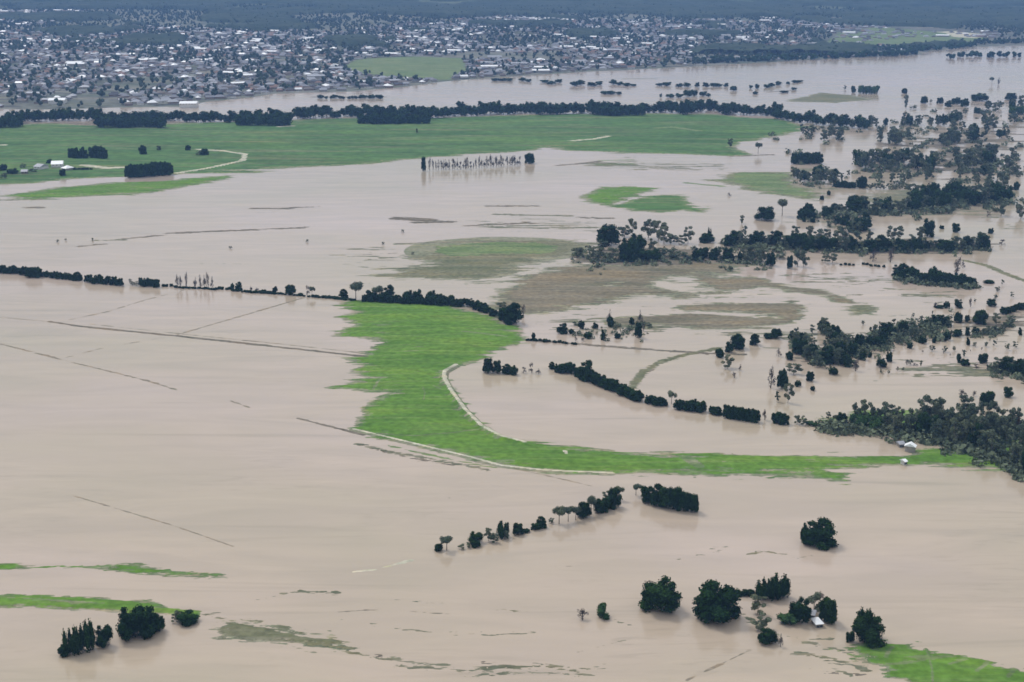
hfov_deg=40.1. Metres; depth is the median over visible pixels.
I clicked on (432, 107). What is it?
belt tree
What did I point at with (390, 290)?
hedgerow tree
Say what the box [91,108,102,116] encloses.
belt tree
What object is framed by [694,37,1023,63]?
shore woods
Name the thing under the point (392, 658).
weed raft
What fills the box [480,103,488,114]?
belt tree
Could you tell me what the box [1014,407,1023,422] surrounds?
bank gum
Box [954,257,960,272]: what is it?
bare tree
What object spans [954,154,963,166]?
thicket tree
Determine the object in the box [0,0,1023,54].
forest
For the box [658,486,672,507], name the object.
leafy tree
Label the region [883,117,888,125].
thicket tree
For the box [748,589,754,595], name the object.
hedge bush
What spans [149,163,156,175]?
farm tree
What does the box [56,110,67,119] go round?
belt tree
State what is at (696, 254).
grove tree
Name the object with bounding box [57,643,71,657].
shrub
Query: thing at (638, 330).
garden tree
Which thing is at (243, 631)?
grass strip
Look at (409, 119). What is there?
belt tree
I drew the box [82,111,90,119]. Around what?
belt tree
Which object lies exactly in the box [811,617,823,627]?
house
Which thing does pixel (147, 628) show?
leafy tree
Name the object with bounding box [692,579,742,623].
leafy tree
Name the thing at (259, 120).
belt tree
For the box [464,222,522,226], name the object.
flooded grass
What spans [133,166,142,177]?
farm tree
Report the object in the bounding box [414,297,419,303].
hedgerow tree
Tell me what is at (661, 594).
leafy tree
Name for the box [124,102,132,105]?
house
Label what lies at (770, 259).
grove tree
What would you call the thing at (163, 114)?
belt tree
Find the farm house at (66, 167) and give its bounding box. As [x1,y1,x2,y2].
[61,165,73,170]
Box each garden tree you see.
[556,323,568,334]
[578,320,584,328]
[584,331,591,338]
[601,329,604,339]
[607,316,614,326]
[614,333,620,338]
[629,317,634,324]
[634,321,641,337]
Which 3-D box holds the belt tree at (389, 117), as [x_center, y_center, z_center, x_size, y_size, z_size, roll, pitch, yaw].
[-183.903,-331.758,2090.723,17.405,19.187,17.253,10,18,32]
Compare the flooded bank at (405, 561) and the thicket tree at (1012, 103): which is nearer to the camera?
the flooded bank at (405, 561)
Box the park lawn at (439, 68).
[347,57,466,79]
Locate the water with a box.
[0,45,1023,681]
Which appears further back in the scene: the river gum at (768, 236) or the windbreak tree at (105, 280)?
the river gum at (768, 236)
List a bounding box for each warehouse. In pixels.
[26,91,39,95]
[48,98,66,103]
[179,101,198,107]
[230,81,244,85]
[387,79,406,82]
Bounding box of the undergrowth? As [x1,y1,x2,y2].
[566,101,1023,481]
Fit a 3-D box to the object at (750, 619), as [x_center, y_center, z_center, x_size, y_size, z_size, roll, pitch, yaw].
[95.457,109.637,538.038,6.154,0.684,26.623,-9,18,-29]
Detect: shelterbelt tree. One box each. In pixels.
[553,363,560,372]
[557,365,565,373]
[564,361,572,373]
[566,363,575,372]
[584,370,594,381]
[589,371,597,383]
[591,373,600,384]
[597,375,605,385]
[599,378,608,387]
[604,378,613,390]
[606,379,618,389]
[613,382,619,391]
[616,386,623,394]
[617,383,628,395]
[622,387,629,397]
[624,388,634,396]
[629,390,641,400]
[636,393,644,401]
[644,395,650,403]
[651,396,660,405]
[660,397,667,405]
[673,399,681,410]
[680,400,685,408]
[682,401,690,410]
[684,400,694,410]
[694,402,703,412]
[696,400,706,411]
[711,407,718,414]
[716,406,721,414]
[722,404,729,416]
[725,406,730,418]
[729,405,734,418]
[730,406,736,418]
[736,407,741,419]
[737,407,743,420]
[743,409,749,420]
[745,408,751,421]
[751,409,757,422]
[755,409,760,422]
[771,411,780,423]
[775,412,783,424]
[781,412,789,424]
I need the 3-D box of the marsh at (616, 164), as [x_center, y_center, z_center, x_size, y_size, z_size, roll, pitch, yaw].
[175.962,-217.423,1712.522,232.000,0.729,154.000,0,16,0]
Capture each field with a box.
[0,113,811,184]
[324,300,1005,484]
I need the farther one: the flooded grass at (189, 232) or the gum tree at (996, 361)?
the flooded grass at (189, 232)
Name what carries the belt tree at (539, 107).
on the field at (232, 147)
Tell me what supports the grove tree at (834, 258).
in the water
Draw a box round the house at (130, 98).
[127,96,139,100]
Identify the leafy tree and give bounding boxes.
[0,164,7,170]
[7,168,17,173]
[59,169,65,175]
[61,625,82,655]
[78,618,95,652]
[95,624,112,647]
[115,606,143,640]
[134,604,159,639]
[138,145,146,153]
[155,613,165,631]
[200,148,208,154]
[235,281,242,290]
[285,284,295,294]
[338,289,348,297]
[421,156,425,170]
[434,543,442,551]
[467,531,483,543]
[470,539,480,547]
[482,357,493,372]
[492,360,501,372]
[496,520,509,538]
[497,305,509,320]
[501,364,510,374]
[503,302,523,324]
[509,365,518,375]
[512,522,524,534]
[524,153,534,163]
[531,523,539,529]
[535,516,546,528]
[548,362,554,368]
[576,360,593,381]
[576,501,591,517]
[592,498,604,512]
[601,496,610,512]
[607,487,622,509]
[638,575,682,613]
[640,485,652,502]
[649,483,661,506]
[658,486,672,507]
[667,486,681,510]
[677,490,690,511]
[685,493,699,512]
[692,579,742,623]
[699,233,714,243]
[715,348,724,357]
[724,341,733,351]
[730,333,745,349]
[749,333,760,344]
[754,206,774,219]
[755,577,775,600]
[763,333,772,338]
[771,328,782,338]
[773,572,790,599]
[776,368,788,387]
[785,351,792,359]
[788,596,811,624]
[795,380,801,386]
[800,522,816,545]
[802,517,838,550]
[806,371,814,381]
[818,596,837,624]
[828,367,837,374]
[836,412,847,420]
[840,180,847,187]
[843,354,851,367]
[849,182,856,187]
[849,413,856,423]
[851,85,855,92]
[851,610,886,647]
[855,175,867,188]
[855,414,867,425]
[856,606,870,641]
[859,351,865,359]
[866,414,873,424]
[869,421,876,428]
[873,416,883,426]
[876,358,886,367]
[885,351,892,361]
[918,336,926,342]
[920,96,927,102]
[923,218,935,236]
[928,266,938,272]
[937,97,943,102]
[943,301,949,308]
[943,332,950,340]
[944,100,951,106]
[951,97,960,103]
[952,223,959,231]
[953,329,962,336]
[954,299,962,308]
[954,312,962,322]
[956,354,961,362]
[960,98,968,106]
[960,358,969,365]
[965,315,969,321]
[965,327,969,335]
[971,93,988,100]
[971,327,979,332]
[972,309,988,324]
[973,107,979,112]
[977,353,987,363]
[979,391,994,405]
[986,298,996,306]
[988,228,993,233]
[999,355,1012,371]
[1000,306,1007,313]
[1003,386,1013,397]
[1004,93,1016,99]
[1006,306,1012,313]
[1009,358,1023,373]
[1012,304,1018,311]
[1013,181,1019,189]
[1017,302,1023,309]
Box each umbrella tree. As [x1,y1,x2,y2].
[349,281,363,298]
[439,536,452,549]
[552,505,565,523]
[564,507,572,521]
[571,506,581,519]
[587,495,596,513]
[614,486,624,491]
[633,483,641,489]
[668,390,676,403]
[755,142,762,147]
[777,199,787,214]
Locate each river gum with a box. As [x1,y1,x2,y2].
[723,233,736,245]
[731,230,740,240]
[737,232,744,242]
[742,235,750,243]
[747,233,756,244]
[753,230,765,242]
[763,235,771,242]
[767,230,782,244]
[779,235,787,246]
[782,232,799,247]
[791,225,799,233]
[791,233,803,245]
[801,234,816,250]
[806,226,813,237]
[813,228,823,237]
[815,235,826,249]
[824,228,831,237]
[824,237,837,250]
[832,226,846,236]
[837,237,844,248]
[842,228,851,240]
[842,237,849,250]
[848,236,860,250]
[854,231,861,239]
[864,239,875,251]
[866,229,873,239]
[875,234,888,251]
[883,238,893,248]
[886,225,896,239]
[889,239,897,248]
[892,225,903,238]
[894,237,904,247]
[897,240,908,252]
[911,238,923,250]
[916,226,925,238]
[923,239,930,248]
[929,240,936,247]
[936,239,950,251]
[947,240,954,250]
[951,236,960,244]
[957,238,966,249]
[963,235,972,248]
[975,233,990,248]
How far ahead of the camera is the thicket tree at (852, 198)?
1402.35 m
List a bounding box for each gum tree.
[483,527,494,540]
[489,533,498,542]
[496,301,506,307]
[504,530,509,538]
[721,354,734,367]
[741,225,747,234]
[750,594,766,613]
[751,612,771,629]
[783,383,794,399]
[786,363,803,374]
[794,415,801,422]
[799,415,806,424]
[805,592,821,611]
[904,95,908,106]
[976,231,984,241]
[992,313,1000,322]
[993,357,1002,370]
[998,203,1006,214]
[1015,200,1023,216]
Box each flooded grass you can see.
[0,199,41,200]
[91,239,127,240]
[122,235,163,238]
[165,229,249,233]
[246,226,304,230]
[248,208,295,208]
[388,217,439,220]
[409,220,455,223]
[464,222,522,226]
[485,205,541,206]
[491,213,572,216]
[551,226,598,227]
[554,163,578,165]
[579,216,614,218]
[597,163,634,164]
[648,167,681,168]
[683,153,734,155]
[683,182,726,186]
[801,275,868,282]
[916,294,954,297]
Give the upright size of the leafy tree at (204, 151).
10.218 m
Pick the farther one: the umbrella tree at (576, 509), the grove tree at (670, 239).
the grove tree at (670, 239)
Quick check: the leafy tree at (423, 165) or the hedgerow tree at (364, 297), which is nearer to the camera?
the hedgerow tree at (364, 297)
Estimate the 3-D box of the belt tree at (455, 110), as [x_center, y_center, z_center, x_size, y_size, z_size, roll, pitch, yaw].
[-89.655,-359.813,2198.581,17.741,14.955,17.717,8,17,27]
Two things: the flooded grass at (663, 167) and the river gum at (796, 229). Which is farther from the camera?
the flooded grass at (663, 167)
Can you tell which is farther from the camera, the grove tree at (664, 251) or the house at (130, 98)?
the house at (130, 98)
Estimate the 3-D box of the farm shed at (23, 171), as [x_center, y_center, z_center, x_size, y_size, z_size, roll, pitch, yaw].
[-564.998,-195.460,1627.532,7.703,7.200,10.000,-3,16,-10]
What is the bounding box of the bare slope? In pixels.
[941,31,987,37]
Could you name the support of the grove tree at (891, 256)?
in the water
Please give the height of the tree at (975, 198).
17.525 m
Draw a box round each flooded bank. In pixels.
[0,344,175,389]
[69,290,183,319]
[72,495,233,546]
[176,297,304,334]
[256,589,340,599]
[353,559,413,572]
[515,469,589,485]
[522,339,746,354]
[628,347,721,388]
[685,649,751,680]
[961,260,1023,281]
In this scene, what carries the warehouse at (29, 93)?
on the land
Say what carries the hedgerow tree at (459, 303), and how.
on the grass field at (416, 357)
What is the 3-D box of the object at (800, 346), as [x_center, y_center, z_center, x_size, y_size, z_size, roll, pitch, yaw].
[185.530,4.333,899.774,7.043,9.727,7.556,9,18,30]
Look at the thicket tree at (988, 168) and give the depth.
1587.63 m
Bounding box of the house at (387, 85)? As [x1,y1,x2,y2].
[384,83,392,87]
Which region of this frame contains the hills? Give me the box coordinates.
[0,0,1023,10]
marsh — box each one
[342,247,411,267]
[361,237,602,283]
[479,215,600,234]
[487,262,759,314]
[549,325,681,331]
[551,303,701,326]
[566,248,763,265]
[583,157,728,170]
[600,300,807,330]
[653,282,831,302]
[691,275,857,303]
[717,327,820,347]
[720,238,998,255]
[779,264,899,286]
[787,168,981,227]
[788,93,872,102]
[788,332,932,371]
[841,303,879,315]
[851,282,963,303]
[860,187,1023,248]
[868,117,1023,179]
[885,357,1005,381]
[912,306,1023,341]
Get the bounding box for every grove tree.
[571,247,583,256]
[588,246,605,257]
[596,223,620,245]
[597,239,607,248]
[607,247,618,259]
[617,225,629,236]
[618,238,637,261]
[627,233,646,253]
[628,218,636,233]
[634,248,653,260]
[640,219,656,237]
[644,248,661,259]
[648,238,657,249]
[650,221,666,239]
[656,226,671,243]
[657,248,666,254]
[667,233,675,242]
[667,249,679,256]
[673,235,684,243]
[680,252,690,259]
[683,226,694,241]
[691,247,704,260]
[702,247,708,257]
[708,247,717,260]
[717,246,722,257]
[722,247,734,259]
[737,251,741,262]
[740,246,751,259]
[749,244,761,259]
[757,247,766,259]
[765,251,775,265]
[775,253,785,258]
[787,255,792,268]
[793,251,803,265]
[799,250,809,266]
[821,251,830,261]
[828,254,837,262]
[869,248,876,259]
[888,248,893,261]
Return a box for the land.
[0,8,1023,109]
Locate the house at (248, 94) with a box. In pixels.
[244,92,252,95]
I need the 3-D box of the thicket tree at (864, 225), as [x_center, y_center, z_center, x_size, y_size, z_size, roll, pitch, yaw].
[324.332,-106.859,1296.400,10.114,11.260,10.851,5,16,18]
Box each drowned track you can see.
[47,321,368,356]
[296,418,364,435]
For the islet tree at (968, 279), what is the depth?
1077.94 m
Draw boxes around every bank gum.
[852,402,857,413]
[855,408,862,414]
[860,399,868,415]
[867,402,875,415]
[874,408,880,417]
[881,401,895,415]
[881,406,895,428]
[885,412,902,433]
[893,406,904,414]
[894,413,904,427]
[902,414,911,429]
[905,408,917,427]
[912,410,922,423]
[914,398,927,416]
[914,411,930,432]
[922,394,938,415]
[924,414,939,431]
[930,401,943,417]
[937,397,945,420]
[939,420,948,436]
[943,407,955,427]
[946,406,964,427]
[949,417,964,442]
[956,394,967,412]
[957,419,968,439]
[961,403,977,423]
[963,422,975,443]
[966,396,975,407]
[966,421,983,446]
[968,414,981,427]
[975,401,984,414]
[976,429,989,445]
[976,430,996,447]
[978,415,988,430]
[981,402,992,417]
[984,412,1002,434]
[984,429,1000,450]
[986,413,999,431]
[990,401,1000,412]
[995,420,1005,439]
[995,439,1006,452]
[998,443,1010,457]
[999,409,1007,414]
[1000,415,1015,442]
[1006,429,1017,445]
[1007,445,1019,463]
[1008,407,1018,422]
[1011,442,1023,461]
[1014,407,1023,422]
[1014,422,1023,445]
[1018,447,1023,461]
[1021,450,1023,469]
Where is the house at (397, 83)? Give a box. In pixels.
[393,82,402,85]
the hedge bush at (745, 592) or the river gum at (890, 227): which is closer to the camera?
the hedge bush at (745, 592)
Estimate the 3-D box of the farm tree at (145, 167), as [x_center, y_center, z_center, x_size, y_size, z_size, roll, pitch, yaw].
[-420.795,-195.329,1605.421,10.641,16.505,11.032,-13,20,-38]
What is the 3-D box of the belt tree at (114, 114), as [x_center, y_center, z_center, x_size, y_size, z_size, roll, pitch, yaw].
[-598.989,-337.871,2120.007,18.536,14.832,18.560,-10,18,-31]
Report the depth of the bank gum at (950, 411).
751.16 m
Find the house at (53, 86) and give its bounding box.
[49,85,61,88]
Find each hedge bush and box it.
[741,589,748,595]
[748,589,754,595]
[863,86,869,93]
[871,86,876,93]
[1016,106,1023,113]
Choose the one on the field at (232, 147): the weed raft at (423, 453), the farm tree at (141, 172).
the farm tree at (141, 172)
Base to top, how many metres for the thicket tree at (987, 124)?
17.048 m
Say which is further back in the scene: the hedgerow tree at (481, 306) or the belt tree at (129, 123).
the belt tree at (129, 123)
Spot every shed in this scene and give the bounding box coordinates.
[20,169,28,173]
[33,163,48,169]
[51,161,63,166]
[811,609,816,617]
[895,441,904,447]
[900,458,907,464]
[904,441,916,452]
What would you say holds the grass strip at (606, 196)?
on the water
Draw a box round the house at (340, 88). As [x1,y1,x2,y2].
[336,87,345,90]
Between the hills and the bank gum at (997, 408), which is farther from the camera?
the hills
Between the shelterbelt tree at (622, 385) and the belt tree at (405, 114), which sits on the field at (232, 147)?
the belt tree at (405, 114)
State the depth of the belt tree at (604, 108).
2194.50 m
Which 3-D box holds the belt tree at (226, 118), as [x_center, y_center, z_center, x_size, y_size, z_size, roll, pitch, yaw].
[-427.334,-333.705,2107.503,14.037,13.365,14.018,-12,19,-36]
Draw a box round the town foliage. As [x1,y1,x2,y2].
[0,0,1023,106]
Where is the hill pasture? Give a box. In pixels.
[828,28,982,44]
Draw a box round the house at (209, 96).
[205,95,214,98]
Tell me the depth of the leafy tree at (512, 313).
970.33 m
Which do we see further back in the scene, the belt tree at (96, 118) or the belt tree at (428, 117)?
the belt tree at (428, 117)
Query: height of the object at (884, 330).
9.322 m
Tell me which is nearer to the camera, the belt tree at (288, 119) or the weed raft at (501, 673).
the weed raft at (501, 673)
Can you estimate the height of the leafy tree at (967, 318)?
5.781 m
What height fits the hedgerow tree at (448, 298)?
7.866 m
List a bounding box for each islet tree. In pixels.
[891,264,903,275]
[897,271,905,278]
[902,265,913,275]
[906,267,916,276]
[918,273,925,280]
[925,272,931,281]
[930,272,941,283]
[936,270,947,284]
[945,272,953,283]
[956,273,967,284]
[963,276,971,285]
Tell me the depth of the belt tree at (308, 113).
2151.06 m
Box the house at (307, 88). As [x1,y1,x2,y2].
[303,86,313,90]
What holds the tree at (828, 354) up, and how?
on the marsh at (847, 351)
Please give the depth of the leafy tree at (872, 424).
754.33 m
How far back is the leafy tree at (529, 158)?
1702.15 m
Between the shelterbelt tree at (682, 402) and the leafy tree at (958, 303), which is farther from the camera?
the leafy tree at (958, 303)
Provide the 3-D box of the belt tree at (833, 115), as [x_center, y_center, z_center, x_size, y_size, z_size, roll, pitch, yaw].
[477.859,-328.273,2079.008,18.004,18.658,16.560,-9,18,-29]
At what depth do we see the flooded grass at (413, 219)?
1351.21 m
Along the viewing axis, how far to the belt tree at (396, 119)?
2080.74 m
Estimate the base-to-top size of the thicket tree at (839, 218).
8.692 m
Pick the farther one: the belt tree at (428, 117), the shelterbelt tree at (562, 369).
the belt tree at (428, 117)
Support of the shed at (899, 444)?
on the ground
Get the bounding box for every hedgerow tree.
[361,294,366,301]
[365,290,373,299]
[369,292,377,301]
[371,285,383,293]
[375,294,384,302]
[380,292,388,301]
[383,284,394,295]
[384,295,392,302]
[391,295,397,302]
[399,297,405,303]
[402,290,412,297]
[402,294,411,303]
[413,289,422,297]
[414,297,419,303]
[418,296,424,304]
[422,296,430,304]
[426,290,435,297]
[432,296,439,304]
[435,297,443,305]
[444,295,454,305]
[450,298,458,305]
[455,299,462,306]
[464,298,472,306]
[470,300,479,309]
[477,302,488,311]
[483,306,490,312]
[489,308,497,315]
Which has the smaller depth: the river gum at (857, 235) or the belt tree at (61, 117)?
the river gum at (857, 235)
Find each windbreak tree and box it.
[0,265,6,273]
[7,265,15,273]
[17,267,23,274]
[24,267,31,277]
[29,267,36,277]
[33,266,42,277]
[54,271,61,278]
[71,272,75,280]
[75,271,81,280]
[86,274,92,282]
[90,277,96,283]
[102,278,107,284]
[118,278,123,285]
[140,279,145,286]
[153,279,159,287]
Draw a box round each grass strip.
[0,563,226,578]
[0,594,201,619]
[1,175,235,199]
[208,618,357,652]
[579,185,656,205]
[610,194,711,212]
[704,172,826,200]
[797,410,1019,458]
[844,639,1023,681]
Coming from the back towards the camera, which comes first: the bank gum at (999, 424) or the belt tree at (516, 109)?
the belt tree at (516, 109)
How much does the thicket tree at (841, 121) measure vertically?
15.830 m
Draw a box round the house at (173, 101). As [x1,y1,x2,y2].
[167,99,179,103]
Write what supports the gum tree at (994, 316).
on the marsh at (990, 322)
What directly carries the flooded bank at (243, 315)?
on the water
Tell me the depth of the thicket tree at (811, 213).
1348.71 m
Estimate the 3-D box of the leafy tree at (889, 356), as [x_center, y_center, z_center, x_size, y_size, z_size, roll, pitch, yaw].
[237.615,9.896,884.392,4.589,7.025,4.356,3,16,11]
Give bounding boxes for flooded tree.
[570,81,578,85]
[577,79,585,84]
[587,82,597,85]
[683,90,691,96]
[691,89,697,95]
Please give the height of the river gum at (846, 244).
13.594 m
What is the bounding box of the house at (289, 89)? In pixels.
[285,87,294,90]
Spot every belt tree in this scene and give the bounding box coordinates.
[0,118,3,127]
[4,110,14,116]
[6,116,19,126]
[14,109,25,121]
[14,116,22,126]
[25,109,30,120]
[27,109,41,120]
[43,110,55,120]
[49,108,60,119]
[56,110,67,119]
[61,107,72,119]
[70,110,76,119]
[75,109,84,119]
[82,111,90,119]
[85,107,97,118]
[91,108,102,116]
[93,115,100,126]
[96,116,107,126]
[100,114,114,126]
[106,117,116,126]
[110,112,118,117]
[115,118,123,127]
[119,111,126,118]
[122,117,133,127]
[128,111,137,116]
[132,117,140,126]
[140,116,149,126]
[142,111,153,118]
[146,118,153,126]
[149,110,159,117]
[154,117,159,127]
[156,116,166,127]
[159,111,166,117]
[167,111,174,120]
[175,110,185,119]
[182,113,191,121]
[191,112,199,121]
[197,111,208,121]
[205,111,215,121]
[210,110,218,120]
[216,113,223,120]
[223,114,231,122]
[227,110,237,120]
[233,114,247,124]
[242,113,254,124]
[252,109,262,113]
[253,114,263,124]
[264,114,271,125]
[267,107,280,113]
[267,113,278,125]
[275,116,287,125]
[281,113,292,124]
[291,106,303,117]
[301,106,314,118]
[308,104,317,116]
[314,105,326,117]
[325,105,332,115]
[329,111,336,117]
[335,110,341,117]
[340,108,346,115]
[344,104,353,114]
[348,105,359,116]
[355,107,364,116]
[357,114,367,123]
[361,103,369,113]
[365,106,378,114]
[368,115,375,123]
[372,112,381,123]
[373,105,382,115]
[380,106,392,114]
[381,115,388,123]
[383,112,392,123]
[387,105,396,112]
[392,114,401,123]
[394,106,407,113]
[401,111,410,122]
[405,104,411,113]
[406,114,414,122]
[409,105,418,113]
[413,114,421,123]
[414,105,424,114]
[419,114,428,123]
[422,113,431,123]
[423,105,434,117]
[423,108,430,114]
[432,107,443,117]
[440,106,449,117]
[452,107,459,115]
[455,101,466,107]
[459,105,468,115]
[468,105,476,115]
[473,105,483,115]
[478,101,489,114]
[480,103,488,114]
[487,102,497,113]
[494,103,505,113]
[502,103,514,113]
[512,104,519,113]
[519,103,526,112]
[525,101,534,112]
[535,101,545,114]
[544,102,551,113]
[549,104,554,113]
[553,102,565,114]
[561,102,571,113]
[569,101,578,112]
[578,104,584,112]
[585,101,592,112]
[589,99,601,114]
[598,104,610,114]
[601,100,612,105]
[605,106,616,115]
[611,101,620,106]
[612,106,622,115]
[619,104,627,114]
[625,106,632,114]
[631,105,639,114]
[636,103,646,115]
[646,104,651,111]
[650,104,657,111]
[656,101,665,111]
[660,100,668,111]
[666,100,678,112]
[673,104,679,112]
[679,99,691,114]
[689,103,695,112]
[694,99,707,111]
[706,99,717,109]
[715,104,721,111]
[720,103,732,114]
[730,102,741,113]
[741,105,752,114]
[755,104,765,114]
[763,108,770,115]
[766,106,774,115]
[771,101,783,110]
[771,108,781,118]
[782,110,790,120]
[790,111,800,121]
[796,113,803,122]
[803,113,813,122]
[804,109,815,116]
[810,114,820,124]
[818,116,827,124]
[826,113,831,123]
[829,113,838,123]
[836,114,848,125]
[843,118,850,125]
[854,114,862,125]
[856,117,867,127]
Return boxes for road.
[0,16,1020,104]
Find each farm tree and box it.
[67,148,72,157]
[77,149,81,158]
[82,149,88,157]
[88,145,95,157]
[94,145,101,157]
[97,147,107,158]
[124,164,132,177]
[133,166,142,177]
[136,164,145,174]
[141,163,146,176]
[145,164,151,176]
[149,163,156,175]
[156,161,163,173]
[157,164,165,175]
[166,163,173,174]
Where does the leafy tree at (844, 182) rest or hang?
on the marsh at (898, 195)
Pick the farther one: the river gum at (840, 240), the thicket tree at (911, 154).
the thicket tree at (911, 154)
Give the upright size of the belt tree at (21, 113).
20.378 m
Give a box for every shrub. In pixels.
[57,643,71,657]
[171,610,180,621]
[175,609,199,626]
[577,608,588,619]
[596,602,609,619]
[757,627,778,644]
[776,612,798,624]
[846,631,854,642]
[984,280,994,283]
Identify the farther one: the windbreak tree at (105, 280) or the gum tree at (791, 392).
the windbreak tree at (105, 280)
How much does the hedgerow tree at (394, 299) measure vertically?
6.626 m
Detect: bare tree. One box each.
[767,366,775,387]
[854,360,858,370]
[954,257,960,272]
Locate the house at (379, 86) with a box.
[374,84,383,87]
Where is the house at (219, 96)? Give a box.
[215,94,225,98]
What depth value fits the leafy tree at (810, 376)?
843.70 m
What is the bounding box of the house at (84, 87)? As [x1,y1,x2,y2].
[79,85,88,88]
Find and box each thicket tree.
[796,208,806,218]
[799,170,809,180]
[805,172,810,181]
[805,202,813,209]
[807,208,816,218]
[810,165,823,177]
[812,174,818,185]
[817,168,822,180]
[820,129,827,139]
[821,168,827,180]
[822,210,829,217]
[825,206,833,215]
[827,125,834,136]
[827,169,835,182]
[831,203,839,210]
[831,213,838,222]
[836,129,843,140]
[837,117,844,125]
[837,215,843,223]
[840,218,847,224]
[845,194,858,207]
[846,220,856,230]
[847,220,858,230]
[848,199,862,212]
[852,149,869,166]
[857,155,863,166]
[857,197,868,208]
[857,219,867,230]
[857,221,862,230]
[862,118,869,128]
[862,151,875,166]
[862,212,869,218]
[863,218,871,227]
[872,150,879,161]
[877,134,883,141]
[877,148,890,161]
[879,157,889,169]
[882,152,893,163]
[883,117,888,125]
[887,131,892,144]
[887,159,894,170]
[889,173,895,183]
[892,131,898,141]
[892,131,904,144]
[892,150,902,163]
[896,173,903,181]
[899,147,909,161]
[900,117,905,125]
[900,152,908,163]
[905,171,911,180]
[906,115,912,124]
[908,152,913,162]
[910,154,919,168]
[912,153,922,167]
[919,155,927,170]
[924,154,935,168]
[924,170,928,179]
[928,166,934,178]
[930,151,939,163]
[930,153,939,167]
[934,117,940,124]
[939,133,944,145]
[941,113,948,124]
[941,134,950,146]
[946,127,957,138]
[947,129,955,142]
[948,113,958,122]
[949,120,957,126]
[952,130,961,142]
[952,146,960,159]
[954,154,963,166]
[955,131,961,143]
[957,168,962,177]
[959,121,965,129]
[963,148,975,159]
[963,153,971,165]
[966,123,978,132]
[969,129,979,140]
[969,154,977,166]
[974,139,982,151]
[976,148,984,157]
[978,168,984,177]
[979,165,987,174]
[980,129,988,140]
[981,112,987,122]
[982,151,993,162]
[984,120,992,129]
[985,143,993,152]
[986,150,994,161]
[986,166,994,176]
[987,110,994,121]
[990,116,998,129]
[992,102,1000,110]
[992,144,999,152]
[996,129,1003,137]
[1001,157,1013,167]
[1008,100,1015,106]
[1009,146,1016,154]
[1010,166,1016,175]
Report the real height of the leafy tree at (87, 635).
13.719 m
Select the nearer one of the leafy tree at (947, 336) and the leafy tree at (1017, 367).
the leafy tree at (1017, 367)
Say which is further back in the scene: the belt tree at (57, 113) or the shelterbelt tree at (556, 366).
the belt tree at (57, 113)
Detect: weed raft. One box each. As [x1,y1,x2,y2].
[29,565,80,567]
[201,614,226,618]
[340,609,441,613]
[341,619,535,635]
[347,652,451,667]
[353,443,490,470]
[376,449,453,465]
[388,445,496,467]
[395,663,605,672]
[465,670,594,676]
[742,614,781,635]
[746,551,785,554]
[787,636,834,639]
[790,651,849,664]
[802,641,852,652]
[809,668,866,675]
[824,660,843,664]
[832,668,852,676]
[835,661,871,671]
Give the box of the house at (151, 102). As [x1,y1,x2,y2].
[147,100,157,104]
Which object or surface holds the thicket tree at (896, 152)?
on the water
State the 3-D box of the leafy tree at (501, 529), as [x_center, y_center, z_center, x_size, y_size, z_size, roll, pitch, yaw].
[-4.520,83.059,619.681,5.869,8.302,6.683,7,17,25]
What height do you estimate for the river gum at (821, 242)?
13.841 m
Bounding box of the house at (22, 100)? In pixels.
[17,99,27,101]
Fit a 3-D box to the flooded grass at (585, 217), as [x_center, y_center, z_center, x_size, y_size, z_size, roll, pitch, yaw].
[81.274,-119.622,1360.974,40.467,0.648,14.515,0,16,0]
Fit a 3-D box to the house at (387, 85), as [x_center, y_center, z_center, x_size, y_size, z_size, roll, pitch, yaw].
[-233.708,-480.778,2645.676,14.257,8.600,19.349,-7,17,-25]
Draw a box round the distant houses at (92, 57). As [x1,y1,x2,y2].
[0,9,1004,81]
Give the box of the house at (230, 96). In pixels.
[225,94,235,97]

